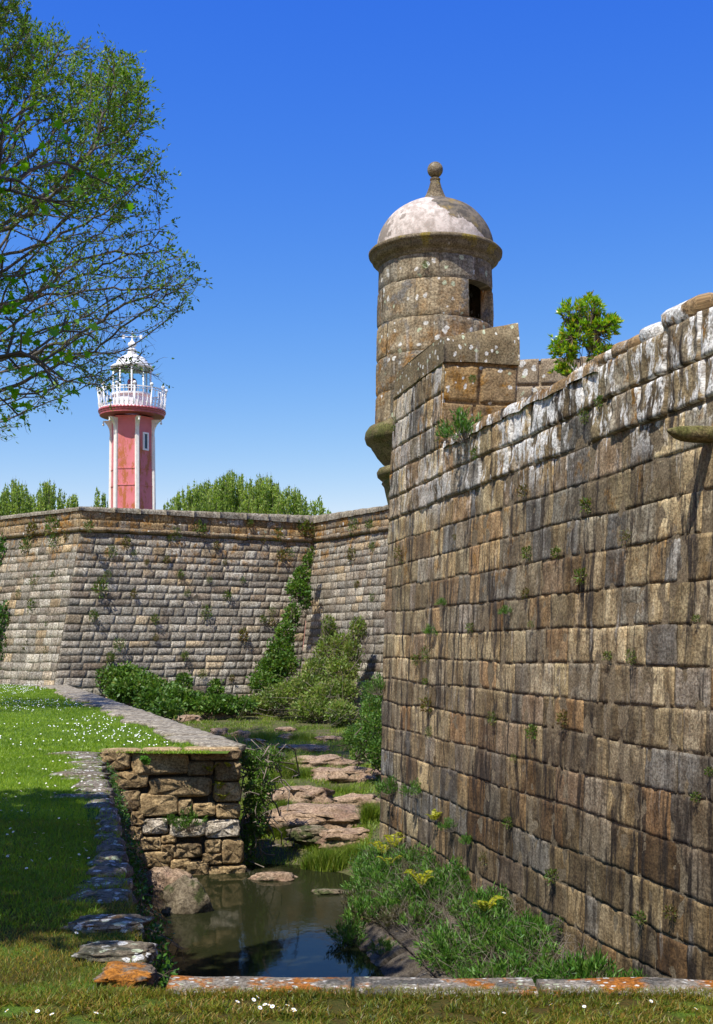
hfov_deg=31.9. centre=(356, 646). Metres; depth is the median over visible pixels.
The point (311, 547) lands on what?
wall herb
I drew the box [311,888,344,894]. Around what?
boulder
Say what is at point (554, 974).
samphire clump
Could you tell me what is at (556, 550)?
wall herb
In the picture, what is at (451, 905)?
dry clump
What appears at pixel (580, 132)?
sky
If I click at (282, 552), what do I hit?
wall herb
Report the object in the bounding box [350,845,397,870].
samphire clump
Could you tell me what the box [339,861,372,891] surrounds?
samphire clump
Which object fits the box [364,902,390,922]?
dry clump
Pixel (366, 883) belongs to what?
samphire clump
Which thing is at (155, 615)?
wall herb
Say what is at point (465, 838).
samphire plant
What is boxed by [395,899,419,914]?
dry clump
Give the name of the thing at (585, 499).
wall herb
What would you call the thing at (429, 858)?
samphire clump
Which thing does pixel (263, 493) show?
distant tree
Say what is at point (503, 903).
samphire clump
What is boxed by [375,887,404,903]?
samphire clump
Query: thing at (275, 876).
boulder
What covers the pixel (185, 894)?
boulder
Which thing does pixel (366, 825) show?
moat grass
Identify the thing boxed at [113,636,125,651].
wall herb
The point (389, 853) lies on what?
samphire clump
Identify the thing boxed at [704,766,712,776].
wall herb
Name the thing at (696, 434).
stone spout
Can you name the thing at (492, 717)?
wall herb
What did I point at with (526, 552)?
wall herb
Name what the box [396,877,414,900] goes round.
samphire clump
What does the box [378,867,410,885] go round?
samphire clump
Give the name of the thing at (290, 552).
wall herb
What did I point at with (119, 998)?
foreground grass
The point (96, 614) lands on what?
wall herb
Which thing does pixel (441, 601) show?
samphire plant
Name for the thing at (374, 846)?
samphire clump
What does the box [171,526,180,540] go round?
wall herb
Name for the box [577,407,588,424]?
wall herb
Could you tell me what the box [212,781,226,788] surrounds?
wall fern
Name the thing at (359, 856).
samphire clump
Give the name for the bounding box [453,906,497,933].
dry clump
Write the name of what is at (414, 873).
dry clump
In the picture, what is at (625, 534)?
wall herb
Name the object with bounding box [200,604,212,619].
wall herb
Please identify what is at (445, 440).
dead twigs
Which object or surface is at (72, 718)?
distant daisies
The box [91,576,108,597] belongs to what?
wall herb
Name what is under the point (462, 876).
samphire clump
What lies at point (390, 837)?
yellow fern
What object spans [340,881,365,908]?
dry clump
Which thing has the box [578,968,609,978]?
dry clump
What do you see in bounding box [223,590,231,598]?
wall herb
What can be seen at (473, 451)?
wall herb
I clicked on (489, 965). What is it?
samphire clump
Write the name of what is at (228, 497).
distant tree
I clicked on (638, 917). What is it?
wall herb
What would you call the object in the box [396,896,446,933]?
samphire clump
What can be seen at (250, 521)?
wall herb
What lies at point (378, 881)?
dry clump
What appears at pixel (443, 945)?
samphire clump
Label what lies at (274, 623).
wall herb
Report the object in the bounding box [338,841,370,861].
sedge clump
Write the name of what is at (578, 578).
wall herb
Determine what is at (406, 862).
dry clump
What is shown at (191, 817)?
samphire bush
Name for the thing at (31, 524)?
wall herb
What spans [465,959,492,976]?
samphire clump
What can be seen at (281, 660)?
ivy curtain
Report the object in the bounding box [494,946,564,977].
samphire clump
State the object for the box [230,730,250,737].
boulder
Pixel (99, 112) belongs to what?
broadleaf tree
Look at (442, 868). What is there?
samphire clump
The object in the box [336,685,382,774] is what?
green shrub
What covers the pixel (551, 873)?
wall herb
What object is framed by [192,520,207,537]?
wall herb
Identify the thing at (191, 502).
distant tree
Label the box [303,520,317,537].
wall herb
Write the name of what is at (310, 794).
boulder
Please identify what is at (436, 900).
samphire clump
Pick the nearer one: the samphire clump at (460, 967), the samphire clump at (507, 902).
the samphire clump at (460, 967)
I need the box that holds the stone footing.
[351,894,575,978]
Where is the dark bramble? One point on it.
(138, 688)
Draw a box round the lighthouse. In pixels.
[97,335,167,509]
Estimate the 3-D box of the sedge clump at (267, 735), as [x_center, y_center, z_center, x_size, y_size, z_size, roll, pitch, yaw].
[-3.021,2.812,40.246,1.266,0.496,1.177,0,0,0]
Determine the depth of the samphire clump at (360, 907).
15.16 m
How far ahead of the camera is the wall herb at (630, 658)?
10.77 m
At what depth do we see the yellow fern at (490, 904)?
13.11 m
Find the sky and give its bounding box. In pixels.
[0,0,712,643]
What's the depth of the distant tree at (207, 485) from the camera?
91.21 m
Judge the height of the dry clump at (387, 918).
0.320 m
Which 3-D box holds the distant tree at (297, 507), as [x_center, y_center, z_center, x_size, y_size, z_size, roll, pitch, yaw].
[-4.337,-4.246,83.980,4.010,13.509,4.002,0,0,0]
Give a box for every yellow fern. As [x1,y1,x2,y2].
[368,841,393,855]
[377,855,401,865]
[383,834,405,847]
[403,869,433,887]
[426,809,441,821]
[472,895,504,911]
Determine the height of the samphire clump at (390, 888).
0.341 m
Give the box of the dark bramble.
[90,660,258,722]
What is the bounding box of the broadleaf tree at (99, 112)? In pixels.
[0,0,213,443]
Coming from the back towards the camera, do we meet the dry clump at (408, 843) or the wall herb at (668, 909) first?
the dry clump at (408, 843)
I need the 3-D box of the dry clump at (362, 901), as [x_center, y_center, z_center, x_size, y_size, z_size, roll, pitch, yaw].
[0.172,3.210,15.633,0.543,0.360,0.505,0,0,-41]
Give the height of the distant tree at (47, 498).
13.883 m
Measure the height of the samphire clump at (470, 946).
0.447 m
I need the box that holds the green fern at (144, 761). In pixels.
[136,756,150,765]
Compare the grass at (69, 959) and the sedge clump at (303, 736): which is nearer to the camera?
the grass at (69, 959)
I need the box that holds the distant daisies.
[0,684,167,744]
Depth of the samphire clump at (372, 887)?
16.08 m
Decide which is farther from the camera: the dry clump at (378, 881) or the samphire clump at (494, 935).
the dry clump at (378, 881)
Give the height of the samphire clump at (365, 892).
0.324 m
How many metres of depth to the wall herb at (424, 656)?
16.75 m
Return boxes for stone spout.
[666,426,712,442]
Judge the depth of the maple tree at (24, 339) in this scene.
9.30 m
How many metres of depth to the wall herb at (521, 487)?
13.47 m
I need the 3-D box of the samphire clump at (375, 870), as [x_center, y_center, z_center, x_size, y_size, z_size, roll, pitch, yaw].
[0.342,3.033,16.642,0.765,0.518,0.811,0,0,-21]
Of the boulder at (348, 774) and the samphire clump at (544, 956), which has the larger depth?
the boulder at (348, 774)
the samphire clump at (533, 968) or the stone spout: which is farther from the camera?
the samphire clump at (533, 968)
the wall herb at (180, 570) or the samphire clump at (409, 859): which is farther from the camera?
the wall herb at (180, 570)
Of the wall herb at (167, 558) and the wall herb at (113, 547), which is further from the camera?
the wall herb at (167, 558)
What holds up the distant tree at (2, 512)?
on the ground
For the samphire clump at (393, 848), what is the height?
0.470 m
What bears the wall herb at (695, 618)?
attached to the bastion wall at (611, 822)
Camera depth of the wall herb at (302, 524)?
57.04 m
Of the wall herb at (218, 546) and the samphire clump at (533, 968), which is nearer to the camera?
the samphire clump at (533, 968)
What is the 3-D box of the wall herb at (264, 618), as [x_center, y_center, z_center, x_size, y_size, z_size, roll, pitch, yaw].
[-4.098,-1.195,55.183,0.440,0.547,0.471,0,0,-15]
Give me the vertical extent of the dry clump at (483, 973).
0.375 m
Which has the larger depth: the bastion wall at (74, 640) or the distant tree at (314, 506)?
the distant tree at (314, 506)
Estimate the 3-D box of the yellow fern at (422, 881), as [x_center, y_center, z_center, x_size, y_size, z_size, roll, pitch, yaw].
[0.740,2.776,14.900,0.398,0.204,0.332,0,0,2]
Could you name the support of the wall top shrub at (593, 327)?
on the bastion wall at (611, 822)
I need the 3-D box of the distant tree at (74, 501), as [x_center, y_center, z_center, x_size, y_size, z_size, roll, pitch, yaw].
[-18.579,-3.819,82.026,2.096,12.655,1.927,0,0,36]
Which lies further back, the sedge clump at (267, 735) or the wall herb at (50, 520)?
the wall herb at (50, 520)
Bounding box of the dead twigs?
[427,416,449,445]
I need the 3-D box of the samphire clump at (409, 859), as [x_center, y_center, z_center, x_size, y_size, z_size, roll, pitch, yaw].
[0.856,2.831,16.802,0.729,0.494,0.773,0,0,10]
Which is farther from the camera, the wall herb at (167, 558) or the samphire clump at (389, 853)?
the wall herb at (167, 558)
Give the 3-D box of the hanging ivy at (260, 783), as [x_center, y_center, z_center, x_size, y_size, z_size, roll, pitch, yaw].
[-1.587,2.477,20.480,1.260,2.246,2.456,0,0,0]
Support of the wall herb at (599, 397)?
attached to the bastion wall at (611, 822)
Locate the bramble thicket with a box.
[221,607,372,727]
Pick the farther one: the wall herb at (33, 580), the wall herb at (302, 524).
the wall herb at (302, 524)
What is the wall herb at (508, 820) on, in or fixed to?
attached to the bastion wall at (611, 822)
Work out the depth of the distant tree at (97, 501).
79.82 m
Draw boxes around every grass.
[0,683,212,930]
[0,818,150,996]
[0,982,712,1023]
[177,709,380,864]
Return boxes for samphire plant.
[358,670,385,694]
[375,775,397,796]
[399,777,420,800]
[422,623,437,636]
[434,407,482,446]
[434,597,446,605]
[435,817,457,831]
[458,833,472,845]
[498,605,512,616]
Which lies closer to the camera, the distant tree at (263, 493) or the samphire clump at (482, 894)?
the samphire clump at (482, 894)
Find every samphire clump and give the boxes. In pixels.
[322,914,368,946]
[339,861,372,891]
[342,892,382,925]
[347,857,369,876]
[347,888,370,907]
[348,842,368,868]
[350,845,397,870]
[353,873,381,897]
[354,871,376,886]
[356,859,392,888]
[359,837,387,859]
[362,851,402,878]
[366,891,398,918]
[366,935,398,955]
[369,872,401,892]
[373,851,405,875]
[374,844,417,869]
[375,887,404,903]
[377,859,399,873]
[377,869,426,905]
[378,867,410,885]
[379,880,399,898]
[394,842,432,868]
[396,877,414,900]
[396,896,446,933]
[402,864,418,874]
[405,879,431,901]
[407,917,476,971]
[408,918,468,946]
[411,853,462,888]
[413,844,440,871]
[413,875,455,903]
[425,944,460,971]
[431,882,461,906]
[433,863,452,876]
[436,947,474,972]
[437,880,469,903]
[438,863,469,887]
[444,877,473,893]
[445,958,476,978]
[446,885,495,919]
[452,925,520,968]
[453,939,534,978]
[455,906,511,947]
[461,898,517,938]
[462,960,506,977]
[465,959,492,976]
[466,882,508,915]
[479,910,519,937]
[479,919,519,947]
[480,948,531,977]
[484,880,514,917]
[487,911,563,962]
[494,893,510,916]
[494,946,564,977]
[497,913,542,944]
[505,908,552,944]
[522,970,540,985]
[527,915,556,943]
[527,958,565,984]
[531,949,579,978]
[540,943,613,978]
[556,950,624,978]
[609,968,640,977]
[621,967,649,976]
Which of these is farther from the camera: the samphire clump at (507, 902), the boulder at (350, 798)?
the boulder at (350, 798)
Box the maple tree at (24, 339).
[0,100,139,422]
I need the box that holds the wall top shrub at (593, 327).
[546,290,623,377]
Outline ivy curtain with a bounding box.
[245,552,314,693]
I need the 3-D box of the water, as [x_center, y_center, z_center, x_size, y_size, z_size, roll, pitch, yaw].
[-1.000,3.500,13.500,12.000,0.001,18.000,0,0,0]
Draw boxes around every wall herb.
[19,536,30,553]
[24,519,39,538]
[27,599,35,613]
[29,573,37,588]
[43,514,60,538]
[48,532,60,550]
[83,519,94,531]
[89,609,98,621]
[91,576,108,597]
[102,569,111,579]
[105,545,117,557]
[105,651,116,663]
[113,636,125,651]
[122,534,132,549]
[130,588,136,597]
[150,613,159,624]
[163,554,170,564]
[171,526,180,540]
[176,569,183,578]
[181,650,188,660]
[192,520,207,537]
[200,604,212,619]
[214,540,220,551]
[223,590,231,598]
[239,626,249,643]
[246,519,253,526]
[259,614,267,624]
[268,616,275,625]
[271,528,284,542]
[276,547,287,562]
[284,547,294,557]
[296,516,310,534]
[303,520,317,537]
[307,546,314,556]
[345,546,355,563]
[346,517,358,535]
[364,518,373,529]
[367,542,374,550]
[393,546,403,563]
[410,654,418,664]
[418,691,431,714]
[419,645,429,662]
[424,725,431,737]
[465,623,473,632]
[468,374,476,382]
[468,446,477,459]
[478,850,487,865]
[486,711,497,724]
[502,816,511,828]
[517,483,527,496]
[520,545,531,560]
[520,587,528,598]
[525,724,536,741]
[543,868,558,884]
[550,546,560,558]
[552,916,563,935]
[556,709,567,726]
[572,568,586,584]
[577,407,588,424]
[579,495,590,512]
[593,395,603,409]
[602,650,611,659]
[619,529,631,545]
[623,648,636,664]
[631,909,646,925]
[663,903,677,921]
[689,790,700,802]
[692,614,700,621]
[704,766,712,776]
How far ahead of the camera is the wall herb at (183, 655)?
52.92 m
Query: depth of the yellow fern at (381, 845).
17.77 m
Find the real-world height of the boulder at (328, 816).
0.563 m
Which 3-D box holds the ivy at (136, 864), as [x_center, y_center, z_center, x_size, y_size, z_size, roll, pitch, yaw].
[-2.200,2.100,12.329,0.705,1.005,13.532,0,0,-13]
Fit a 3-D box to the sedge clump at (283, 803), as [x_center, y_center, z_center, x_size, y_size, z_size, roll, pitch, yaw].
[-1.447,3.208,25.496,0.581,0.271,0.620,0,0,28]
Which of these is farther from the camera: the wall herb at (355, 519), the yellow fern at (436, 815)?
the wall herb at (355, 519)
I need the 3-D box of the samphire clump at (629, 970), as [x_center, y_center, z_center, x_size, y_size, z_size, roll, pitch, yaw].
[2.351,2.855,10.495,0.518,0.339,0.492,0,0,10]
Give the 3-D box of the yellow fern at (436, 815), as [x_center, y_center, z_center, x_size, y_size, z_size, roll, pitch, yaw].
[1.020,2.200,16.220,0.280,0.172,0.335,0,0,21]
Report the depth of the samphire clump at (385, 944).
13.85 m
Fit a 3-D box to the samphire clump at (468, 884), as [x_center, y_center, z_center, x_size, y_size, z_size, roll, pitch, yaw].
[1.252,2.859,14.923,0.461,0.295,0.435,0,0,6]
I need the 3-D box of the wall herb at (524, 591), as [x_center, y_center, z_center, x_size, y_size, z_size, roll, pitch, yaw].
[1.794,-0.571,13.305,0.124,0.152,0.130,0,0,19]
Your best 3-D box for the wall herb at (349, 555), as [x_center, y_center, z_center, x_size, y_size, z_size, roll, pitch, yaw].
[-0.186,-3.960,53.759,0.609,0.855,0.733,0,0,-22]
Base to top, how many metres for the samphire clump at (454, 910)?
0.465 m
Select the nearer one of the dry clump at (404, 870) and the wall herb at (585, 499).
the wall herb at (585, 499)
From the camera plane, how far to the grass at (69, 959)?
7.07 m
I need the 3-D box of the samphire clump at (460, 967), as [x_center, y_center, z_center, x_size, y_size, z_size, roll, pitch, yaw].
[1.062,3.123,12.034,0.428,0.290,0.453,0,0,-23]
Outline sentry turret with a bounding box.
[365,162,501,506]
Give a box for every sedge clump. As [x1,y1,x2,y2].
[247,727,276,740]
[263,765,289,787]
[269,824,294,839]
[270,748,314,778]
[273,798,298,806]
[285,730,317,740]
[296,852,321,869]
[297,841,357,871]
[299,766,318,778]
[317,782,361,795]
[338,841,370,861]
[352,798,379,823]
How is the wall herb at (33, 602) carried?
attached to the bastion wall at (74, 640)
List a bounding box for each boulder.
[141,866,192,890]
[161,875,212,913]
[172,715,203,722]
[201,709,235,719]
[210,728,229,736]
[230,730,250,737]
[241,803,360,833]
[242,738,267,743]
[247,871,297,880]
[266,785,334,803]
[274,726,297,731]
[277,734,293,738]
[278,744,330,752]
[283,825,328,845]
[288,754,363,769]
[310,766,380,782]
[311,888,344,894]
[315,735,342,741]
[315,827,369,850]
[332,793,379,808]
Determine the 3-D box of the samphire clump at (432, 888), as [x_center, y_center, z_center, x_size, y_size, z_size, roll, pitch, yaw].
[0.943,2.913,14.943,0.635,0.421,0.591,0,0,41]
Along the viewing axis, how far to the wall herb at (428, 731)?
16.58 m
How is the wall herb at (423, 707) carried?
attached to the bastion wall at (611, 822)
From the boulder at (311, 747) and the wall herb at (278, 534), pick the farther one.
the wall herb at (278, 534)
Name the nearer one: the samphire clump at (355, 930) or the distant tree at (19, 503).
the samphire clump at (355, 930)
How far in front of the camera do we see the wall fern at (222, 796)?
19.20 m
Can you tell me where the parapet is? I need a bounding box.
[501,356,592,478]
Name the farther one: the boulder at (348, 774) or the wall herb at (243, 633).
the wall herb at (243, 633)
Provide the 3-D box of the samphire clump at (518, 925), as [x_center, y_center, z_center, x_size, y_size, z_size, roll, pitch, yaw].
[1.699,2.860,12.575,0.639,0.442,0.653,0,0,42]
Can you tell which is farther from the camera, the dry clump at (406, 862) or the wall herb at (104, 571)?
the wall herb at (104, 571)
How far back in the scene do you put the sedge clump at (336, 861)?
19.47 m
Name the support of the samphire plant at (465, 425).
attached to the bastion wall at (611, 822)
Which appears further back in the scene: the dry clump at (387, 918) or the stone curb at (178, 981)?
the dry clump at (387, 918)
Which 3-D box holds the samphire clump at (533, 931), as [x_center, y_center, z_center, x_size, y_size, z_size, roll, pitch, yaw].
[1.683,2.842,12.174,0.823,0.569,0.841,0,0,4]
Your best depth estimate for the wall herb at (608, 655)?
11.24 m
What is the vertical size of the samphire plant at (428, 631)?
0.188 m
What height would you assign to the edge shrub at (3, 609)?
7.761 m
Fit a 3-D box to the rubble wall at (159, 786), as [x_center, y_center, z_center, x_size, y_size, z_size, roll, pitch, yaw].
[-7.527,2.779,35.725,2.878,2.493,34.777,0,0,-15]
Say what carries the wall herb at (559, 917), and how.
attached to the bastion wall at (611, 822)
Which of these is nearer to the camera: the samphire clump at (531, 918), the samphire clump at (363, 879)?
the samphire clump at (531, 918)
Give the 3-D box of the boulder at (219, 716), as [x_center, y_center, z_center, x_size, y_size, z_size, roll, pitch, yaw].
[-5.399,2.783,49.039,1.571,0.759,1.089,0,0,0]
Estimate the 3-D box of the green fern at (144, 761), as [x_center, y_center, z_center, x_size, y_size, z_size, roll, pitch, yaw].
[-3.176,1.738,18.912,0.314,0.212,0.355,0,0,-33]
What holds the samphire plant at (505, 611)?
attached to the bastion wall at (611, 822)
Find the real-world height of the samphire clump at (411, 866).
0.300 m
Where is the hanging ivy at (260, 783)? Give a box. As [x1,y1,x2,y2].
[226,732,299,867]
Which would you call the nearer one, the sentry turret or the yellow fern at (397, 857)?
the yellow fern at (397, 857)
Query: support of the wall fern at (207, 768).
attached to the rubble wall at (159, 786)
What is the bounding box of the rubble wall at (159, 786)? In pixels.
[36,685,246,874]
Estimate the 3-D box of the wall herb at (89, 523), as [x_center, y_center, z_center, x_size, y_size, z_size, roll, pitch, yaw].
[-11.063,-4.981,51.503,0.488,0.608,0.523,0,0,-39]
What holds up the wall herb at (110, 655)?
attached to the bastion wall at (74, 640)
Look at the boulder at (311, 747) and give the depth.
36.42 m
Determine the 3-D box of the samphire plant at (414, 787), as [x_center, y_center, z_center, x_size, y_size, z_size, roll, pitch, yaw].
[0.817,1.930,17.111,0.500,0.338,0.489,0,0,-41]
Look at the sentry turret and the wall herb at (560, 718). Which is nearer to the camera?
the wall herb at (560, 718)
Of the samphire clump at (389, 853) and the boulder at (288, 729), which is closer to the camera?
the samphire clump at (389, 853)
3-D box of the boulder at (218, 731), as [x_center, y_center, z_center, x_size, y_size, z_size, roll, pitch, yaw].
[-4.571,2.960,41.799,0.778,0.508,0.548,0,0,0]
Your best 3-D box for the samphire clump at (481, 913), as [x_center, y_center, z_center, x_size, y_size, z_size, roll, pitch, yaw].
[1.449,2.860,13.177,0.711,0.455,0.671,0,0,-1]
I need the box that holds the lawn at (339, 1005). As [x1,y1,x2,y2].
[0,685,712,1023]
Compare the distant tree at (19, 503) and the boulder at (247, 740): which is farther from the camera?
the distant tree at (19, 503)
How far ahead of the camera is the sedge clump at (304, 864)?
19.63 m
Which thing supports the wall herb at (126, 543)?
attached to the bastion wall at (74, 640)
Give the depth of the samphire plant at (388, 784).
18.27 m
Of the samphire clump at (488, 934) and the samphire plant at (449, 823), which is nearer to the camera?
the samphire clump at (488, 934)
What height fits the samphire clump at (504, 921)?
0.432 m
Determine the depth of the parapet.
19.48 m
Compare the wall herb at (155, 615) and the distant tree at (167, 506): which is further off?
the distant tree at (167, 506)
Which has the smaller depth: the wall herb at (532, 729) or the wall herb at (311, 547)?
the wall herb at (532, 729)
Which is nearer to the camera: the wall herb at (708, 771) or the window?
the wall herb at (708, 771)
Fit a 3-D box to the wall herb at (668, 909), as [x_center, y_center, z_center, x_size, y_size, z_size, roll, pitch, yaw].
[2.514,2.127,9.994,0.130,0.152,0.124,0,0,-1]
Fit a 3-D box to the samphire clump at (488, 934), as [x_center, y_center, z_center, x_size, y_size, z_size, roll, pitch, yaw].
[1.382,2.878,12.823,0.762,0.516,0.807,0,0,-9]
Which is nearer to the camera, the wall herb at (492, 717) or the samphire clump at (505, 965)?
the samphire clump at (505, 965)
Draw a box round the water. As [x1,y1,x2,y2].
[131,864,384,989]
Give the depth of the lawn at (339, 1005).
6.28 m
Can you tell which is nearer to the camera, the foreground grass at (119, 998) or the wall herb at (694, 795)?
the foreground grass at (119, 998)
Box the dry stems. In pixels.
[350,832,607,983]
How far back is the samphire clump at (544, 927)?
12.52 m
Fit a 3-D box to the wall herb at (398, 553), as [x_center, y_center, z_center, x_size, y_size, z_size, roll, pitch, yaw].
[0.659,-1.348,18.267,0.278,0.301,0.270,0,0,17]
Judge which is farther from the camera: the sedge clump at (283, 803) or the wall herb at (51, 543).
the wall herb at (51, 543)
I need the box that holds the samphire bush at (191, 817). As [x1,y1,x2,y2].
[169,805,207,831]
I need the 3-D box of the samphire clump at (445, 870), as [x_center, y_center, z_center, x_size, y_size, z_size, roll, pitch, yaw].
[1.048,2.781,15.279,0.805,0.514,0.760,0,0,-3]
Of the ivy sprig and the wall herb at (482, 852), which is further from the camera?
the ivy sprig
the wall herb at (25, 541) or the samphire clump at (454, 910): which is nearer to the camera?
the samphire clump at (454, 910)
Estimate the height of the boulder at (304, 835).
0.317 m
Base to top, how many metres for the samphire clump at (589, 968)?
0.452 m
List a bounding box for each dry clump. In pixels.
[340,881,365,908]
[340,916,362,930]
[352,888,375,914]
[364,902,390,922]
[372,903,409,929]
[373,874,391,889]
[388,860,408,875]
[389,842,410,852]
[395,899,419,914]
[396,863,414,878]
[402,867,423,882]
[405,900,447,926]
[442,895,466,915]
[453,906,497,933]
[457,967,500,978]
[468,941,516,965]
[528,948,563,970]
[575,944,604,963]
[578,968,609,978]
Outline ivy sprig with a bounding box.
[161,814,178,823]
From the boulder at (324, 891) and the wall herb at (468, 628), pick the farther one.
the boulder at (324, 891)
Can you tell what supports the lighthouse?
on the ground
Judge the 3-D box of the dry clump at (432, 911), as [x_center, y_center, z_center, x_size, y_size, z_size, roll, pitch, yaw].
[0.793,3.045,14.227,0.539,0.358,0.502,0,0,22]
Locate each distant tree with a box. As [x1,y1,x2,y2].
[0,479,36,514]
[0,496,5,515]
[28,479,66,512]
[65,494,78,507]
[91,486,108,507]
[163,499,178,510]
[169,481,214,511]
[194,479,220,504]
[206,469,249,512]
[233,472,283,513]
[271,486,312,614]
[308,495,330,567]
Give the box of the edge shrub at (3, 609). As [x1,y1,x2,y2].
[0,531,9,668]
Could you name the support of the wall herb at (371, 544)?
attached to the bastion wall at (74, 640)
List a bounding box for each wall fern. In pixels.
[202,763,219,772]
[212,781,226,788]
[215,792,230,800]
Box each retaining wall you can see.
[45,751,158,994]
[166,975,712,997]
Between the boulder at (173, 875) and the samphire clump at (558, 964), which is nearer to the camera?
the samphire clump at (558, 964)
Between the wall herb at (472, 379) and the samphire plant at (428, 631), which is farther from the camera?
the samphire plant at (428, 631)
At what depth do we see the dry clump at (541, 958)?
11.65 m
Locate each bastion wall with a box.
[0,505,388,714]
[379,292,712,979]
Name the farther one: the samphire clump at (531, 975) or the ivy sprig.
the ivy sprig
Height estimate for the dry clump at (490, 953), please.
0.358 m
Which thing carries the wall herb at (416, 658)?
attached to the bastion wall at (611, 822)
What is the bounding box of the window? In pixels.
[143,432,148,450]
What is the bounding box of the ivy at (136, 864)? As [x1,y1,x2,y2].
[105,760,185,992]
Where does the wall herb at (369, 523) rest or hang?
attached to the bastion wall at (74, 640)
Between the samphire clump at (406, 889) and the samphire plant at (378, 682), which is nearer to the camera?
the samphire clump at (406, 889)
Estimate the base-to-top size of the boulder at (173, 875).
0.558 m
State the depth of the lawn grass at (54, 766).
14.22 m
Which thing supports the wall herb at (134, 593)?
attached to the bastion wall at (74, 640)
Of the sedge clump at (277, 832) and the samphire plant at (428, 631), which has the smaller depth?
the samphire plant at (428, 631)

